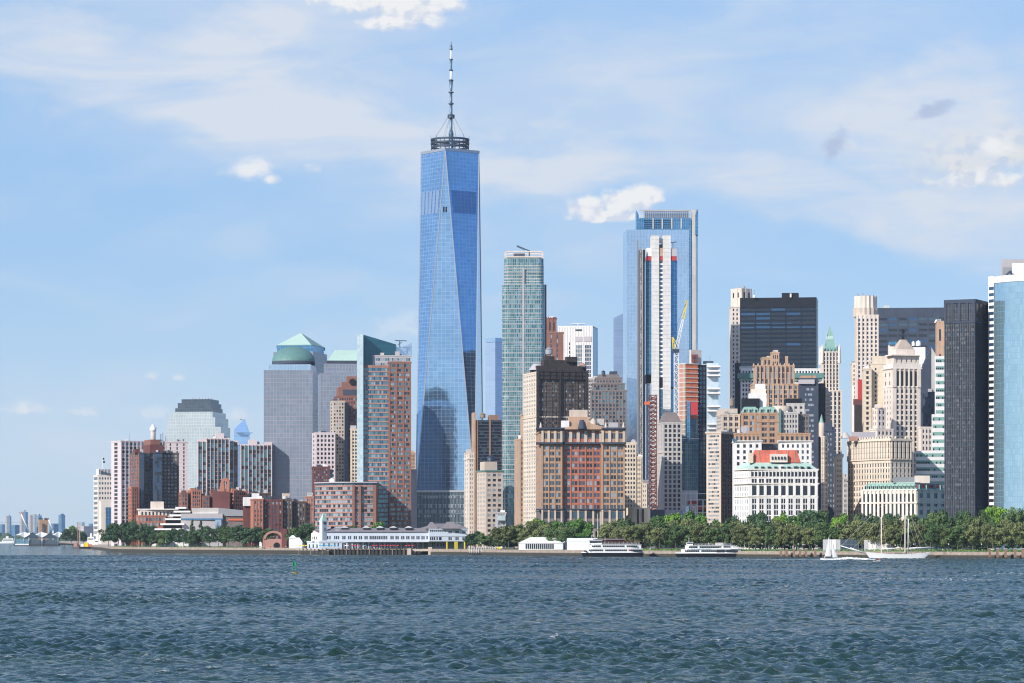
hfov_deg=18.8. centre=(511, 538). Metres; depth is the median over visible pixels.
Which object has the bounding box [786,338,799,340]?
window
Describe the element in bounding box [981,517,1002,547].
broadleaf tree
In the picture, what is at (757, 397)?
office building
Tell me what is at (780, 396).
window
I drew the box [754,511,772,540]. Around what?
broadleaf tree
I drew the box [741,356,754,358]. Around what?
window
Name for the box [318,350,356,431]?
office tower
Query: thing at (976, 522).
broadleaf tree
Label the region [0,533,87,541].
woods
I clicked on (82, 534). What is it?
broadleaf tree
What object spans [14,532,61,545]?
ferry terminal
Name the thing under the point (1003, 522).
broadleaf tree
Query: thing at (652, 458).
construction hoist
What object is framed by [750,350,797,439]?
office tower
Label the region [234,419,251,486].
glass tower
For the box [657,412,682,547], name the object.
office building
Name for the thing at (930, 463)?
office building
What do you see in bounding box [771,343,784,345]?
window
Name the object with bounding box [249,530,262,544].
broadleaf tree
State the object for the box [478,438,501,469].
window
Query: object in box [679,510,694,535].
broadleaf tree
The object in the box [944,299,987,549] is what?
office tower
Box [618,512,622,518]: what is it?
window
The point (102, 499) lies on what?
office tower
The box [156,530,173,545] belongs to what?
broadleaf tree
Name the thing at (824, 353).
window
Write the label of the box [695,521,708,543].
broadleaf tree
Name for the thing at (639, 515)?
park building
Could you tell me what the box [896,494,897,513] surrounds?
window
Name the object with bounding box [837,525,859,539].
broadleaf tree
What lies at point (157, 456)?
window
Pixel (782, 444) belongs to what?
window
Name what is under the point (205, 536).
broadleaf tree
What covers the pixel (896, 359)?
window
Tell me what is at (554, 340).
brick tower
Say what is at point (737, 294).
office tower
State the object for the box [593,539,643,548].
park building
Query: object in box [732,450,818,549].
office building
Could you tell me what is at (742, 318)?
window
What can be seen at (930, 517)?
broadleaf tree
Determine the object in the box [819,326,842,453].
gothic tower
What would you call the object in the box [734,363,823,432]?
office building
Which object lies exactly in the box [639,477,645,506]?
window
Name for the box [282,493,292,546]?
brick building
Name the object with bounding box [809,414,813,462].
window
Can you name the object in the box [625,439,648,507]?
apartment building
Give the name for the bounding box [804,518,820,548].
broadleaf tree
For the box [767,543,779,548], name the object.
broadleaf tree
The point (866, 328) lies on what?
office tower
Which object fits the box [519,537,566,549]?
marquee tent
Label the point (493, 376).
office tower
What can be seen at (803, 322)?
window
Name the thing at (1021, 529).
broadleaf tree
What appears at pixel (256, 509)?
brick building
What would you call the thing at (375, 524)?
broadleaf tree
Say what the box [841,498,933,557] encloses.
schooner
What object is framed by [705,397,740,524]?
office building
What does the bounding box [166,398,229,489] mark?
office tower
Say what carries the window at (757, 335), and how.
in the office tower at (786, 324)
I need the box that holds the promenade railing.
[749,549,1002,551]
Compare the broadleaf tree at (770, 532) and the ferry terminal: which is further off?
the ferry terminal
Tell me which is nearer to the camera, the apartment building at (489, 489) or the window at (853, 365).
the apartment building at (489, 489)
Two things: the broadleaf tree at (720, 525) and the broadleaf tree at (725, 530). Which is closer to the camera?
the broadleaf tree at (725, 530)
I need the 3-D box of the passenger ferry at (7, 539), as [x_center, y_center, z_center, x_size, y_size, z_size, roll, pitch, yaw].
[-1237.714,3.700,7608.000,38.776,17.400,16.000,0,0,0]
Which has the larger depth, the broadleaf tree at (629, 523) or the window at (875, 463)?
the window at (875, 463)
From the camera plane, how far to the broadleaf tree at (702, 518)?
2117.33 m
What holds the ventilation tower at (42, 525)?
on the open water at (8, 549)
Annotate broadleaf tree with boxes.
[60,529,70,540]
[66,526,76,542]
[72,529,84,542]
[97,529,119,545]
[105,523,129,546]
[118,520,137,544]
[126,523,151,545]
[137,525,156,545]
[148,530,163,544]
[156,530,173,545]
[165,528,181,545]
[174,528,188,546]
[186,529,202,543]
[200,525,216,545]
[208,525,223,545]
[217,526,232,545]
[228,524,249,547]
[239,526,262,545]
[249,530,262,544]
[259,528,277,542]
[284,527,303,540]
[294,523,312,546]
[304,524,314,542]
[371,522,386,527]
[463,536,473,547]
[466,531,483,547]
[475,532,492,546]
[490,527,502,543]
[494,541,506,546]
[500,525,517,548]
[506,539,517,548]
[508,523,525,548]
[517,530,530,544]
[524,521,541,539]
[528,528,546,536]
[538,522,553,536]
[543,527,560,540]
[551,520,562,535]
[557,525,575,549]
[557,526,573,537]
[565,517,589,536]
[576,522,594,537]
[597,523,612,538]
[603,520,618,538]
[611,526,629,538]
[617,518,634,534]
[620,525,641,542]
[635,522,647,539]
[638,522,652,543]
[647,527,667,546]
[647,539,661,548]
[649,515,666,549]
[650,517,670,548]
[663,512,681,538]
[664,522,684,547]
[664,541,674,547]
[666,519,681,549]
[674,526,698,544]
[677,518,695,544]
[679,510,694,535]
[690,523,709,543]
[695,512,707,522]
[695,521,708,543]
[702,527,722,543]
[708,523,727,543]
[709,520,724,526]
[720,523,737,543]
[724,514,741,526]
[724,520,742,545]
[730,525,750,545]
[739,522,756,548]
[743,514,756,548]
[745,541,754,547]
[748,527,764,546]
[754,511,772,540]
[755,543,769,548]
[756,521,773,548]
[763,524,778,543]
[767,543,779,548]
[771,520,787,548]
[772,512,787,521]
[775,525,789,544]
[778,541,792,548]
[783,526,803,547]
[784,515,802,527]
[787,523,803,547]
[790,541,802,548]
[796,509,824,545]
[800,527,817,548]
[803,542,817,548]
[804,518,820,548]
[813,522,834,542]
[818,509,831,548]
[825,526,846,538]
[829,512,848,527]
[833,522,847,534]
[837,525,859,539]
[846,513,862,537]
[847,520,863,544]
[855,525,873,543]
[861,521,879,538]
[863,513,879,523]
[866,523,882,543]
[878,519,893,544]
[880,524,900,547]
[882,513,901,544]
[892,518,907,547]
[893,528,913,545]
[903,514,917,549]
[906,525,926,549]
[907,522,922,549]
[918,511,939,548]
[920,541,933,549]
[923,521,940,550]
[923,522,941,548]
[933,509,953,549]
[934,536,945,548]
[939,522,953,547]
[939,528,955,549]
[945,525,966,551]
[945,544,959,549]
[953,510,965,545]
[954,524,970,549]
[955,510,977,526]
[958,542,968,548]
[964,526,981,551]
[969,519,985,548]
[969,542,978,548]
[973,508,989,526]
[976,540,993,548]
[979,524,997,549]
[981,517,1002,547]
[984,506,1007,547]
[991,543,1002,550]
[994,527,1012,545]
[998,507,1023,545]
[998,519,1012,545]
[1004,522,1021,550]
[1004,544,1015,548]
[1009,521,1023,546]
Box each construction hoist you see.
[637,240,642,481]
[644,395,656,509]
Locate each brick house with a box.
[178,490,187,510]
[187,487,201,513]
[201,493,209,507]
[209,489,230,507]
[230,487,248,509]
[250,490,270,498]
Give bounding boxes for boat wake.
[826,557,874,559]
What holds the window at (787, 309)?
in the office tower at (786, 324)
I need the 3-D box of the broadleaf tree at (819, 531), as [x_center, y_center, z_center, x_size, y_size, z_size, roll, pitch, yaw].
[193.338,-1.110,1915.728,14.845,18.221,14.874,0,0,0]
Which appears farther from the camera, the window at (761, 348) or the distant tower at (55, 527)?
the distant tower at (55, 527)
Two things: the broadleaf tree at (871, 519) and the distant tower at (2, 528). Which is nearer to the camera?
the broadleaf tree at (871, 519)
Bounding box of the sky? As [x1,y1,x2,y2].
[0,0,1023,532]
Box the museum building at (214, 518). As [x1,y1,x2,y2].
[152,507,242,546]
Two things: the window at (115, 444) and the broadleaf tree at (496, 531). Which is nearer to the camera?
the broadleaf tree at (496, 531)
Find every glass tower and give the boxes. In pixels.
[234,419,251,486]
[502,245,545,546]
[613,314,622,382]
[623,230,688,518]
[635,209,697,517]
[638,250,644,480]
[703,361,719,431]
[988,259,1023,549]
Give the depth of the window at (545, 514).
2310.17 m
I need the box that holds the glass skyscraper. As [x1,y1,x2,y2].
[416,42,482,527]
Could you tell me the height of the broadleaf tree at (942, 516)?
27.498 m
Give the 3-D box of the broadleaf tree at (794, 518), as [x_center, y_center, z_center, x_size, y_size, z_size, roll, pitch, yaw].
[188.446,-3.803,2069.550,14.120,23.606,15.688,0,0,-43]
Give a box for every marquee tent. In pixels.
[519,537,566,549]
[567,538,597,549]
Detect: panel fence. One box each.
[823,539,840,549]
[864,540,892,550]
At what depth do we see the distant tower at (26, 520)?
9389.67 m
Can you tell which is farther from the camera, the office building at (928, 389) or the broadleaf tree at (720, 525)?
the office building at (928, 389)
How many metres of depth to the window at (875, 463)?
2366.11 m
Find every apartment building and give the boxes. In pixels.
[111,439,187,545]
[128,425,178,546]
[135,502,177,546]
[196,433,238,507]
[239,440,271,496]
[311,464,332,523]
[314,478,378,529]
[330,376,356,481]
[357,334,411,527]
[464,449,474,546]
[475,455,503,547]
[514,414,522,547]
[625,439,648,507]
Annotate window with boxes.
[114,443,184,545]
[130,454,176,545]
[181,518,222,527]
[200,440,236,506]
[315,487,351,528]
[334,398,356,480]
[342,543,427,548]
[364,358,409,527]
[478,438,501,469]
[527,400,583,521]
[543,446,622,508]
[543,512,547,518]
[556,512,560,518]
[564,512,569,518]
[572,512,576,518]
[579,512,584,518]
[587,512,591,518]
[594,381,623,389]
[594,512,599,518]
[603,512,608,518]
[611,512,615,518]
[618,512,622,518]
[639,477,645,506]
[661,425,678,547]
[700,367,704,514]
[708,417,733,524]
[735,474,813,548]
[741,308,754,310]
[741,317,754,319]
[741,330,754,332]
[741,343,754,345]
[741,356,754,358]
[752,486,756,494]
[756,308,769,310]
[756,317,769,319]
[756,330,769,332]
[756,334,769,336]
[756,343,769,345]
[756,347,769,349]
[759,486,763,494]
[767,486,770,494]
[769,355,796,406]
[771,308,784,310]
[771,312,784,314]
[771,330,784,332]
[771,334,784,336]
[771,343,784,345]
[771,347,784,349]
[774,486,777,494]
[781,486,785,494]
[782,444,808,462]
[786,308,799,310]
[786,312,799,314]
[786,321,799,323]
[786,334,799,336]
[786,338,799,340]
[786,347,799,349]
[788,360,799,362]
[788,486,792,494]
[796,486,799,494]
[799,417,807,432]
[802,312,815,314]
[802,321,815,323]
[802,334,815,336]
[802,338,815,340]
[802,347,815,349]
[802,351,815,353]
[802,360,815,362]
[802,364,815,366]
[803,486,806,494]
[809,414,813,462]
[810,486,814,494]
[824,353,837,389]
[849,463,886,518]
[853,365,854,397]
[878,359,930,449]
[896,371,898,385]
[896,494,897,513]
[900,494,901,517]
[901,371,903,385]
[905,371,907,385]
[910,371,911,385]
[914,371,916,385]
[989,287,993,507]
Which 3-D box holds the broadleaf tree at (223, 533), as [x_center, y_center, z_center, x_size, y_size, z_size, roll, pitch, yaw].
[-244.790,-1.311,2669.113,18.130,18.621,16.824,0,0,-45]
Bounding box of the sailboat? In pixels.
[820,538,837,559]
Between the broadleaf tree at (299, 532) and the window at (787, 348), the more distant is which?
the window at (787, 348)
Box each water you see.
[0,543,328,554]
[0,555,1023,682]
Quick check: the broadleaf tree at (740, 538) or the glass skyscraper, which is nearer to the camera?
the broadleaf tree at (740, 538)
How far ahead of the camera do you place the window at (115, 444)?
3068.71 m
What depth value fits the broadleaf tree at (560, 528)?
2195.47 m
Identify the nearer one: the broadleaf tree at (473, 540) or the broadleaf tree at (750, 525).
the broadleaf tree at (750, 525)
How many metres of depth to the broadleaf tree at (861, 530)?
1885.45 m
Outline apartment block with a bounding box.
[535,410,625,538]
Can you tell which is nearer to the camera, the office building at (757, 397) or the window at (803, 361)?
the office building at (757, 397)
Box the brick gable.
[213,478,229,508]
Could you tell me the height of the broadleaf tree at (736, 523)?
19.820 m
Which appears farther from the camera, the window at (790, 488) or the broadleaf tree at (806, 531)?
the window at (790, 488)
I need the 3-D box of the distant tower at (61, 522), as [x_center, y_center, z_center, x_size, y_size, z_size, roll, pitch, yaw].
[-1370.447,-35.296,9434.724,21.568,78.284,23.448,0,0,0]
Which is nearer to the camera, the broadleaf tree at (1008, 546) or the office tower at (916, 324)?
the broadleaf tree at (1008, 546)
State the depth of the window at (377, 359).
2504.00 m
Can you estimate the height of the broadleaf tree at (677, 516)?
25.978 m
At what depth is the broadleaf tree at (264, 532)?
2617.16 m
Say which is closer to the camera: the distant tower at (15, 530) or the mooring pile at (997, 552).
the mooring pile at (997, 552)
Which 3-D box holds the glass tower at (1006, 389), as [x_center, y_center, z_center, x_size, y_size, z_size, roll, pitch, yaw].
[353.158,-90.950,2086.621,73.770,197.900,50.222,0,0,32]
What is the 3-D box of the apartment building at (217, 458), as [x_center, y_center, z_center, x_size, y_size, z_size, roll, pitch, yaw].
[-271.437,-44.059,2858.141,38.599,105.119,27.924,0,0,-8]
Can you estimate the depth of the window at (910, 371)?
2644.10 m
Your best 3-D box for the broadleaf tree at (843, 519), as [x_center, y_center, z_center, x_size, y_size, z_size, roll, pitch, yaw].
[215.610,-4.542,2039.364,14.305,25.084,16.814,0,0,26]
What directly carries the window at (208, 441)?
in the apartment building at (217, 458)
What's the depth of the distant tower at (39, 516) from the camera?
9310.33 m
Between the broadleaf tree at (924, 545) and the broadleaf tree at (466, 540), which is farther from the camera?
the broadleaf tree at (466, 540)
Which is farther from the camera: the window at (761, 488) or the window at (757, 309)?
the window at (757, 309)
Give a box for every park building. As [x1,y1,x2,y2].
[263,529,287,547]
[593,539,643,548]
[625,508,682,548]
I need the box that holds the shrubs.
[114,545,1020,551]
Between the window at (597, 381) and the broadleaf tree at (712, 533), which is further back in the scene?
the window at (597, 381)
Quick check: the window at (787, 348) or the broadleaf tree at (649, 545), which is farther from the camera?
the window at (787, 348)
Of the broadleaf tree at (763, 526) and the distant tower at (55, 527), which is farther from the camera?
the distant tower at (55, 527)
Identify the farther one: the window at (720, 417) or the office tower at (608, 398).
the office tower at (608, 398)
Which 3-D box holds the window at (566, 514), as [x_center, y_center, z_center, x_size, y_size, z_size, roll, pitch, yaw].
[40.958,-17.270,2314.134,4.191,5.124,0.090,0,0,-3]
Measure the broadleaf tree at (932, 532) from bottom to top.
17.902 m
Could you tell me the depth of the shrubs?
1881.96 m
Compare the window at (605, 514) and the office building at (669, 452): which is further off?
the office building at (669, 452)
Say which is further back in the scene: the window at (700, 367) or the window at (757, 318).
the window at (757, 318)
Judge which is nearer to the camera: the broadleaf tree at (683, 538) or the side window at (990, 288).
the broadleaf tree at (683, 538)
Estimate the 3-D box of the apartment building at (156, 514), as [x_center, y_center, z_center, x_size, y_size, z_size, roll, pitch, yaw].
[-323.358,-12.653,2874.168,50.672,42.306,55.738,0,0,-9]
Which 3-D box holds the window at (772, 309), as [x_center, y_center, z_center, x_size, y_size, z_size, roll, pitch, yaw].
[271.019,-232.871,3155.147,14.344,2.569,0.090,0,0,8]
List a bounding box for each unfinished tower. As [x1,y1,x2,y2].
[645,235,676,546]
[679,350,706,515]
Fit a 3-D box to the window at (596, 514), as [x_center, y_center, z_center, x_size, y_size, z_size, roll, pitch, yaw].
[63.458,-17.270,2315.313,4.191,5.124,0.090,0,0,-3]
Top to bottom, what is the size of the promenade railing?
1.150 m
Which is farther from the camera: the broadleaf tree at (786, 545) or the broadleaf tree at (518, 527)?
the broadleaf tree at (518, 527)
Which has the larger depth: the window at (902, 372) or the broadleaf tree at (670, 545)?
the window at (902, 372)
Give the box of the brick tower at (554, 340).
[546,316,563,359]
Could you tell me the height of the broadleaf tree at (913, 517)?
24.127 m
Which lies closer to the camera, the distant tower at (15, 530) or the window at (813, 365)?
the window at (813, 365)
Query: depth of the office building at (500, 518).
2500.16 m
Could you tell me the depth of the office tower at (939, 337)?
2899.54 m
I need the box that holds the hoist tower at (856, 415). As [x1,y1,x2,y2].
[852,379,861,439]
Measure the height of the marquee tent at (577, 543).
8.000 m
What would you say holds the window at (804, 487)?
in the office building at (771, 484)
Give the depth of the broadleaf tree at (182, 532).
2735.30 m
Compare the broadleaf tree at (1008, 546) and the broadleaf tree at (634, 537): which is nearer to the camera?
the broadleaf tree at (1008, 546)
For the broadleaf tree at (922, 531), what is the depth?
1873.79 m
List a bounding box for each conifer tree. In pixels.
[186,519,198,545]
[195,521,204,545]
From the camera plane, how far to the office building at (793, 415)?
2484.51 m
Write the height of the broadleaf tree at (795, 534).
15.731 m
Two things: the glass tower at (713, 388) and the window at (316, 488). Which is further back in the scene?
the glass tower at (713, 388)
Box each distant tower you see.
[0,524,4,534]
[5,516,8,532]
[9,514,10,534]
[11,525,19,536]
[20,512,23,532]
[24,510,27,532]
[28,515,32,532]
[33,514,36,533]
[37,514,41,533]
[49,524,58,533]
[59,514,64,532]
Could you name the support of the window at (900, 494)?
in the civic building at (923, 496)
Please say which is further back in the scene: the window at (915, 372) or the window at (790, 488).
the window at (915, 372)
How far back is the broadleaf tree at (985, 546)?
1952.55 m
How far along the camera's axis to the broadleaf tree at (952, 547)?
1973.14 m
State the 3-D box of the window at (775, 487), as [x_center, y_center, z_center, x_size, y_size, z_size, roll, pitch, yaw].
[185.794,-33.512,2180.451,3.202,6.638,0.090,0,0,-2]
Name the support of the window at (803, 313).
in the office tower at (786, 324)
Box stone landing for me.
[407,547,431,554]
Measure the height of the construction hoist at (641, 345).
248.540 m
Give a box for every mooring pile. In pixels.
[996,548,998,558]
[1021,548,1023,557]
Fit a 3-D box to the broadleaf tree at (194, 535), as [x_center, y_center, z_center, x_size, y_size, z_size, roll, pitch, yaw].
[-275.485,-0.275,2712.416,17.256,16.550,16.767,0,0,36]
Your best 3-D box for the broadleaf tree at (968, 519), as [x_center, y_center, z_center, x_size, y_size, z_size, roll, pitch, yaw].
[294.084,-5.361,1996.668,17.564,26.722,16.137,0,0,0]
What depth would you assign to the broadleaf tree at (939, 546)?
1966.58 m
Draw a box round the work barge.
[74,522,91,548]
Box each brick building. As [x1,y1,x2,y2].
[243,497,262,546]
[250,493,263,547]
[263,497,282,538]
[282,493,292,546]
[292,499,305,546]
[304,493,313,546]
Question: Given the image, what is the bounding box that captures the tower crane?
[672,300,687,415]
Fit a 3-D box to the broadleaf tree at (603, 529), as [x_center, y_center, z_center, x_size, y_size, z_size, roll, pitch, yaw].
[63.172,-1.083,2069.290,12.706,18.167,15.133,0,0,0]
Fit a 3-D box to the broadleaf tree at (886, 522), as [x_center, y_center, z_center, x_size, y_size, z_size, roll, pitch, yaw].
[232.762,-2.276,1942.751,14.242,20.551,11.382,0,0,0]
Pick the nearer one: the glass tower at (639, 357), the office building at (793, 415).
the office building at (793, 415)
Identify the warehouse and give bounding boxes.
[76,526,93,536]
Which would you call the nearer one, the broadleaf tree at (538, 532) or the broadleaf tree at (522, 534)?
the broadleaf tree at (538, 532)
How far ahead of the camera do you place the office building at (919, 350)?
2849.65 m
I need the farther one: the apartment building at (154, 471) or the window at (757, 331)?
the window at (757, 331)
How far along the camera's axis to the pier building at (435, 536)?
2334.66 m
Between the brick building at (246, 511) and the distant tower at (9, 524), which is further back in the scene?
the distant tower at (9, 524)
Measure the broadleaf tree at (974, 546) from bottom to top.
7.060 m
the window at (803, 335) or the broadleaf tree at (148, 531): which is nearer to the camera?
the broadleaf tree at (148, 531)
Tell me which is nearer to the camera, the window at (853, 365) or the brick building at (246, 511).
the brick building at (246, 511)
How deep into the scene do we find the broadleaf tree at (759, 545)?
2034.95 m
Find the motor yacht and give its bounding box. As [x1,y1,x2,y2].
[87,533,97,544]
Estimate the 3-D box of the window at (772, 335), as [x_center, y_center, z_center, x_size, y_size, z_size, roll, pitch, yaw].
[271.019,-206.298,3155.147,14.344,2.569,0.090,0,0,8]
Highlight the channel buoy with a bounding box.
[291,561,297,573]
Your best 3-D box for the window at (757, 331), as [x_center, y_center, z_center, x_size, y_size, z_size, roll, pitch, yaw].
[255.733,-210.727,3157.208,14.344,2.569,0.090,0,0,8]
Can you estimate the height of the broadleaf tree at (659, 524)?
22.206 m
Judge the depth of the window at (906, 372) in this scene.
2642.81 m
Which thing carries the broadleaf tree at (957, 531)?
on the lawn at (746, 550)
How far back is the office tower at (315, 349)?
3368.83 m
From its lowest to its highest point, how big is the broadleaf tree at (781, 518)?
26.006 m
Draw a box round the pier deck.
[296,547,419,554]
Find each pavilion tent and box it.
[289,535,295,547]
[293,538,302,547]
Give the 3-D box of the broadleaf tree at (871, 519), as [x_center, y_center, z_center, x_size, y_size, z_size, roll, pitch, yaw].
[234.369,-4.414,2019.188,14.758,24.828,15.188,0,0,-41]
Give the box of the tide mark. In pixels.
[59,542,1020,558]
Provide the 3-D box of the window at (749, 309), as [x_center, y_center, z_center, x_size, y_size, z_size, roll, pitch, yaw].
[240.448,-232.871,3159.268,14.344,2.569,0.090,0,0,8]
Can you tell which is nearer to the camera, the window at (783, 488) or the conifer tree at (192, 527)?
the window at (783, 488)
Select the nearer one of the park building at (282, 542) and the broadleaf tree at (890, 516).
the broadleaf tree at (890, 516)
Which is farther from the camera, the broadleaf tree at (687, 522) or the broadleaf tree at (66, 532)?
the broadleaf tree at (66, 532)
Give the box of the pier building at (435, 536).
[307,512,467,548]
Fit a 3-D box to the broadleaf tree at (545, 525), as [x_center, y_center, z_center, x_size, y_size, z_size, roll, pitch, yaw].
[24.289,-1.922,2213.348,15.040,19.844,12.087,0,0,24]
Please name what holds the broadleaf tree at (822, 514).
on the lawn at (746, 550)
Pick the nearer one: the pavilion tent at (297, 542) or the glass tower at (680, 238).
the pavilion tent at (297, 542)
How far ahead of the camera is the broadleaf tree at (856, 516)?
2052.39 m
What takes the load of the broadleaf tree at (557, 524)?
on the lawn at (746, 550)
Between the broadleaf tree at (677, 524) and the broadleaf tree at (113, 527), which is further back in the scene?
the broadleaf tree at (113, 527)
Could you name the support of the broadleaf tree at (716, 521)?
on the lawn at (746, 550)
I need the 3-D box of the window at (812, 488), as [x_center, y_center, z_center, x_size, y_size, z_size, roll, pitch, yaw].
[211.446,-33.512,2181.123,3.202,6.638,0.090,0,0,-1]
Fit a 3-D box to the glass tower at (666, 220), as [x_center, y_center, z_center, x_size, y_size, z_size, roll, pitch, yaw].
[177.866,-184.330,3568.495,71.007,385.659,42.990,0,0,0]
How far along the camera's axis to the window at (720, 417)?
2364.38 m
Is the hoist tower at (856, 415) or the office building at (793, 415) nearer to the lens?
the office building at (793, 415)
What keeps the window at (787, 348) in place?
in the office tower at (786, 324)
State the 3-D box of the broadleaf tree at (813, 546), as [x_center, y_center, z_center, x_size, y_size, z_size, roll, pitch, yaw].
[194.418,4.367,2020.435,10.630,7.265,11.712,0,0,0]
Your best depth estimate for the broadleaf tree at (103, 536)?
2993.79 m
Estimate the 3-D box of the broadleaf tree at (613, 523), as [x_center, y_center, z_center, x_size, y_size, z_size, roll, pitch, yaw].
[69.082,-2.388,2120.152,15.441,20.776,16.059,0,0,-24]
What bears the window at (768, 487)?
in the office building at (771, 484)
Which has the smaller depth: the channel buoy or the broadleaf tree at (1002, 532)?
the channel buoy
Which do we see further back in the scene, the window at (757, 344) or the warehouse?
the warehouse
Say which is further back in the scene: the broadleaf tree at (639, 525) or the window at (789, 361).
the window at (789, 361)
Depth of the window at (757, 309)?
3156.86 m
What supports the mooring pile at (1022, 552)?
in the open water at (8, 549)
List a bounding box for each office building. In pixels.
[312,431,335,481]
[411,450,416,527]
[495,509,506,547]
[523,347,588,526]
[588,376,596,422]
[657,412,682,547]
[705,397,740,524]
[732,426,812,515]
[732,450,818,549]
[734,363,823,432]
[740,407,778,443]
[741,384,766,410]
[773,398,809,432]
[825,387,830,422]
[840,432,912,545]
[843,473,847,523]
[862,356,885,438]
[888,340,924,366]
[915,356,943,487]
[921,348,935,426]
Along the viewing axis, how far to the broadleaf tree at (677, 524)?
2081.25 m
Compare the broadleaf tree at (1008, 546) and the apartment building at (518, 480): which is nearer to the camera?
the broadleaf tree at (1008, 546)
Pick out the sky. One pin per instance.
(190, 190)
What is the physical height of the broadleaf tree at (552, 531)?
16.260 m
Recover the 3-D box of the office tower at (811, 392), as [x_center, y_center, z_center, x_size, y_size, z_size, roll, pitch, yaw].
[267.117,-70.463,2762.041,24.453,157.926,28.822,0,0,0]
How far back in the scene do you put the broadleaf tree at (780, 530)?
1934.11 m
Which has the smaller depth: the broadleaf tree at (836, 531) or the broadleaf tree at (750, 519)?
the broadleaf tree at (836, 531)
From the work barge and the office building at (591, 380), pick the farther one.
the work barge
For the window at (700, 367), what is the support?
in the unfinished tower at (693, 395)
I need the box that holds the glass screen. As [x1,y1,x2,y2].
[841,539,858,550]
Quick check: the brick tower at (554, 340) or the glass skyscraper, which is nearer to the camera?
the brick tower at (554, 340)
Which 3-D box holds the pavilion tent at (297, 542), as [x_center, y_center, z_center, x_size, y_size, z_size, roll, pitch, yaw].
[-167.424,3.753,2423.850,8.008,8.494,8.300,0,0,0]
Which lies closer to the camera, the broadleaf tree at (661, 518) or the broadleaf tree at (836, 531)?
the broadleaf tree at (836, 531)
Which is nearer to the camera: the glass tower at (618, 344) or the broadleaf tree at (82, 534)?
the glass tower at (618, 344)
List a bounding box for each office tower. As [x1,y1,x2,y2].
[93,457,110,544]
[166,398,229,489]
[264,346,317,500]
[273,333,326,374]
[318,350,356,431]
[472,412,501,546]
[485,338,501,419]
[558,323,597,377]
[590,370,626,441]
[729,286,751,408]
[740,289,817,367]
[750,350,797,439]
[798,376,824,511]
[819,414,827,548]
[824,422,843,522]
[850,295,878,431]
[869,329,931,476]
[878,305,943,357]
[934,319,943,355]
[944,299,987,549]
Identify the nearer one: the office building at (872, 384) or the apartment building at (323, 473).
the apartment building at (323, 473)
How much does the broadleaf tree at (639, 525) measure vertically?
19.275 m
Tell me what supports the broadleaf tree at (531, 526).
on the lawn at (746, 550)
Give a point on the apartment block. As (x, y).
(580, 465)
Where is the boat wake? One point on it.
(850, 558)
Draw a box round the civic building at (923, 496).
[860,476,943,548]
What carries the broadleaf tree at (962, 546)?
on the lawn at (746, 550)
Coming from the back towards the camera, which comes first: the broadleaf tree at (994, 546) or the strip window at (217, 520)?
the strip window at (217, 520)
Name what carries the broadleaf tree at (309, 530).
on the lawn at (746, 550)
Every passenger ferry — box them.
[0,536,13,542]
[581,540,643,556]
[675,542,742,556]
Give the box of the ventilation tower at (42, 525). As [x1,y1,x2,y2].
[38,518,48,537]
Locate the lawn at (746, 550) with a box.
[113,546,1020,551]
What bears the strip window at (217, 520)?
in the museum building at (214, 518)
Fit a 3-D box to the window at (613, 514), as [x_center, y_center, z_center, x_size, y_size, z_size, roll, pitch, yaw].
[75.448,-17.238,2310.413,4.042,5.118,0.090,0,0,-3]
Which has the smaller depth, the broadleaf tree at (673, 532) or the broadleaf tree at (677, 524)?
the broadleaf tree at (673, 532)
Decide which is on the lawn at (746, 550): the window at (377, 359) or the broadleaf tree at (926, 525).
the broadleaf tree at (926, 525)
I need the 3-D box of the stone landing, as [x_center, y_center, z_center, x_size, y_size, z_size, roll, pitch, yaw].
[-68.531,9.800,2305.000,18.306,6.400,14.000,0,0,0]
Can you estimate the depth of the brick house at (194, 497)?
2829.53 m
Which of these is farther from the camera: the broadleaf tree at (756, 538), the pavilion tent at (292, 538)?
the pavilion tent at (292, 538)
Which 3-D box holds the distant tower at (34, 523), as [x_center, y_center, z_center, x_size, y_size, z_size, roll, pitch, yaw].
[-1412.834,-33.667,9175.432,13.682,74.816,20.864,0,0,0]

